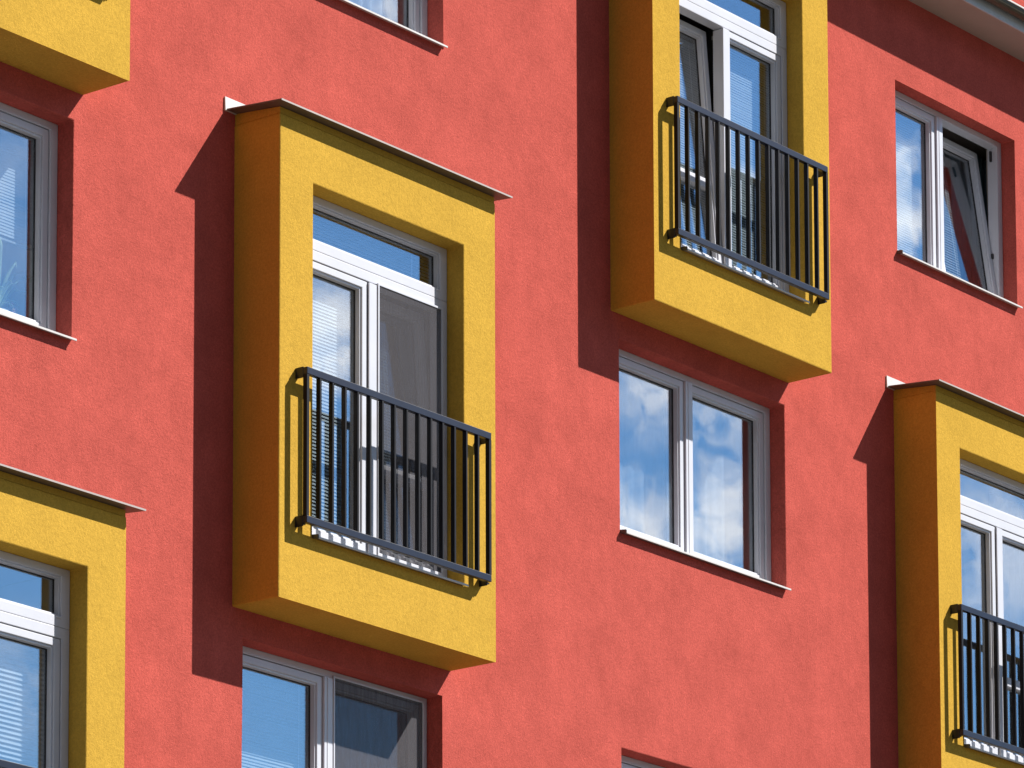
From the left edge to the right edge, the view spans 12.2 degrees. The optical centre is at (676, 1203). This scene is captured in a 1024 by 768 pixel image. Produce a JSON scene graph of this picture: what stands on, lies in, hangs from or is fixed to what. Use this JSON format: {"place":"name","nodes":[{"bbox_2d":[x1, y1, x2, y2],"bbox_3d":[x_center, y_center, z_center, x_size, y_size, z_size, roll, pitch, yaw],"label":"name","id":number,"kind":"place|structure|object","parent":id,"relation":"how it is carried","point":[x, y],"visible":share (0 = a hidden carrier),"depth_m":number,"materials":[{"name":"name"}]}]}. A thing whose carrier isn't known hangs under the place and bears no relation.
{"place":"outdoors","nodes":[
{"label":"outdoors","id":0,"kind":"place"},
{"label":"ground","id":1,"kind":"structure","parent":0,"visible":0},
{"bbox_2d":[0,0,1023,767],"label":"apartment building","id":2,"kind":"structure","parent":1,"relation":"on","point":[168,570],"depth_m":32.18,"materials":[{"name":"red paint"}]},
{"bbox_2d":[0,237,31,312],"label":"potted plant","id":3,"kind":"object","parent":2,"relation":"on","point":[7,283],"visible":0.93,"depth_m":28.72,"materials":[{"name":"green plant"}]},
{"bbox_2d":[0,127,32,251],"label":"venetian blind","id":4,"kind":"object","parent":2,"relation":"hanging from","point":[15,218],"visible":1,"depth_m":28.86,"materials":[{"name":"white plastic"}]},
{"bbox_2d":[0,759,33,767],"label":"balcony railing","id":5,"kind":"object","parent":2,"relation":"attached to","point":[5,764],"visible":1,"depth_m":27.34,"materials":[{"name":"grey metal"}]},
{"bbox_2d":[0,638,43,767],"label":"venetian blind","id":6,"kind":"object","parent":2,"relation":"hanging from","point":[39,709],"visible":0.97,"depth_m":28.00,"materials":[{"name":"white plastic"}]},
{"bbox_2d":[0,551,69,767],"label":"balcony window","id":7,"kind":"structure","parent":2,"relation":"in","point":[47,631],"depth_m":28.04,"materials":[{"name":"white plastic"}]},
{"bbox_2d":[0,102,76,340],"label":"window","id":8,"kind":"structure","parent":2,"relation":"in","point":[43,133],"depth_m":28.87,"materials":[{"name":"white plastic"}]},
{"bbox_2d":[242,668,307,767],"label":"venetian blind","id":9,"kind":"object","parent":2,"relation":"hanging from","point":[259,763],"visible":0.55,"depth_m":30.32,"materials":[{"name":"white plastic"}]},
{"bbox_2d":[312,276,351,538],"bbox_3d":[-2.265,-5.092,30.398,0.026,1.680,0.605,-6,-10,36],"label":"venetian blind","id":10,"kind":"object","parent":2,"relation":"hanging from","point":[327,389],"visible":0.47,"depth_m":30.50,"materials":[{"name":"white plastic"}]},
{"bbox_2d":[243,646,426,767],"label":"window","id":11,"kind":"structure","parent":2,"relation":"in","point":[323,685],"depth_m":30.58,"materials":[{"name":"white plastic"}]},
{"bbox_2d":[348,0,382,15],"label":"curtain","id":12,"kind":"object","parent":2,"relation":"hanging from","point":[375,6],"visible":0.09,"depth_m":31.86,"materials":[{"name":"fabric"}]},
{"bbox_2d":[335,695,399,767],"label":"curtain","id":13,"kind":"object","parent":2,"relation":"hanging from","point":[367,735],"visible":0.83,"depth_m":31.17,"materials":[{"name":"white fabric"}]},
{"bbox_2d":[313,210,429,284],"bbox_3d":[-2.044,-6.139,30.862,0.026,0.315,1.415,-6,-10,36],"label":"venetian blind","id":14,"kind":"object","parent":2,"relation":"hanging from","point":[369,235],"visible":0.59,"depth_m":30.95,"materials":[{"name":"white plastic"}]},
{"bbox_2d":[346,304,399,554],"bbox_3d":[-1.957,-4.992,30.879,0.148,1.617,0.360,-6,-10,36],"label":"door frame","id":15,"kind":"object","parent":2,"relation":"hanging from","point":[383,384],"visible":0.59,"depth_m":30.99,"materials":[{"name":"white plastic"}]},
{"bbox_2d":[312,196,468,586],"bbox_3d":[-1.955,-5.182,30.647,0.401,2.299,1.483,-6,-10,36],"label":"balcony window","id":16,"kind":"structure","parent":2,"relation":"in","point":[366,279],"depth_m":30.83,"materials":[{"name":"white plastic"}]},
{"bbox_2d":[383,0,398,22],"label":"curtain","id":17,"kind":"object","parent":2,"relation":"hanging from","point":[390,9],"visible":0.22,"depth_m":32.14,"materials":[{"name":"white fabric"}]},
{"bbox_2d":[295,366,491,586],"bbox_3d":[-1.782,-4.604,30.450,0.100,1.020,1.837,-6,-10,36],"label":"balcony railing","id":18,"kind":"object","parent":2,"relation":"attached to","point":[481,437],"visible":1,"depth_m":30.38,"materials":[{"name":"metal"}]},
{"bbox_2d":[340,0,447,47],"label":"window","id":19,"kind":"structure","parent":2,"relation":"in","point":[416,10],"depth_m":31.95,"materials":[{"name":"white plastic"}]},
{"bbox_2d":[619,370,665,540],"bbox_3d":[-0.359,-5.232,33.719,0.025,1.330,0.932,-6,-10,36],"label":"curtain","id":20,"kind":"object","parent":2,"relation":"hanging from","point":[641,455],"visible":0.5,"depth_m":33.88,"materials":[{"name":"clear glass"}]},
{"bbox_2d":[621,755,663,767],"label":"window","id":21,"kind":"structure","parent":2,"relation":"in","point":[626,762],"depth_m":33.18,"materials":[{"name":"white plastic"}]},
{"bbox_2d":[679,37,708,254],"bbox_3d":[0.003,-7.511,33.876,0.148,1.617,0.580,-6,-10,36],"label":"venetian blind","id":22,"kind":"object","parent":2,"relation":"hanging from","point":[686,44],"visible":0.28,"depth_m":34.02,"materials":[{"name":"white plastic"}]},
{"bbox_2d":[665,388,741,567],"bbox_3d":[0.200,-5.137,34.456,0.021,1.330,0.912,-6,-10,36],"label":"curtain","id":23,"kind":"object","parent":2,"relation":"hanging from","point":[717,482],"visible":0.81,"depth_m":34.56,"materials":[{"name":"white fabric"}]},
{"bbox_2d":[619,349,790,590],"bbox_3d":[0.127,-5.199,33.975,0.271,1.392,1.965,-6,-10,36],"label":"window","id":24,"kind":"structure","parent":2,"relation":"in","point":[683,388],"depth_m":34.04,"materials":[{"name":"white plastic"}]},
{"bbox_2d":[712,36,769,280],"bbox_3d":[0.478,-7.461,34.446,0.026,1.730,0.705,-6,-10,36],"label":"venetian blind","id":25,"kind":"object","parent":2,"relation":"hanging from","point":[742,137],"visible":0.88,"depth_m":34.52,"materials":[{"name":"white plastic"}]},
{"bbox_2d":[679,0,809,302],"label":"balcony window","id":26,"kind":"structure","parent":2,"relation":"in","point":[729,29],"depth_m":34.17,"materials":[{"name":"white plastic"}]},
{"bbox_2d":[666,96,828,304],"bbox_3d":[0.519,-7.085,33.903,0.100,1.020,1.837,-6,-10,36],"label":"balcony railing","id":27,"kind":"object","parent":2,"relation":"attached to","point":[820,170],"visible":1,"depth_m":33.84,"materials":[{"name":"grey metal"}]},
{"bbox_2d":[895,110,924,261],"bbox_3d":[1.711,-7.796,36.763,0.026,1.270,0.720,-6,-10,36],"label":"venetian blind","id":28,"kind":"object","parent":2,"relation":"hanging from","point":[901,156],"visible":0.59,"depth_m":36.88,"materials":[{"name":"white plastic"}]},
{"bbox_2d":[913,140,960,277],"bbox_3d":[2.036,-7.695,37.295,0.192,1.152,0.405,-6,-10,36],"label":"venetian blind","id":29,"kind":"object","parent":2,"relation":"hanging from","point":[946,195],"visible":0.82,"depth_m":37.36,"materials":[{"name":"white plastic"}]},
{"bbox_2d":[895,90,1022,308],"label":"window","id":30,"kind":"structure","parent":2,"relation":"in","point":[934,143],"depth_m":37.31,"materials":[{"name":"white plastic"}]},
{"bbox_2d":[950,154,986,288],"bbox_3d":[2.342,-7.588,37.896,0.065,1.490,0.613,-6,-10,36],"label":"curtain","id":31,"kind":"object","parent":2,"relation":"hanging from","point":[966,241],"visible":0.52,"depth_m":37.83,"materials":[{"name":"white fabric"}]},
{"bbox_2d":[950,604,1023,755],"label":"balcony railing","id":32,"kind":"object","parent":2,"relation":"attached to","point":[987,618],"visible":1,"depth_m":35.83,"materials":[{"name":"grey metal"}]},
{"bbox_2d":[960,459,1023,765],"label":"balcony window","id":33,"kind":"structure","parent":2,"relation":"in","point":[996,526],"depth_m":36.43,"materials":[{"name":"white plastic"}]},
{"bbox_2d":[989,493,1023,756],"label":"curtain","id":34,"kind":"object","parent":2,"relation":"hanging from","point":[1013,580],"visible":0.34,"depth_m":37.07,"materials":[{"name":"white fabric"}]}
]}

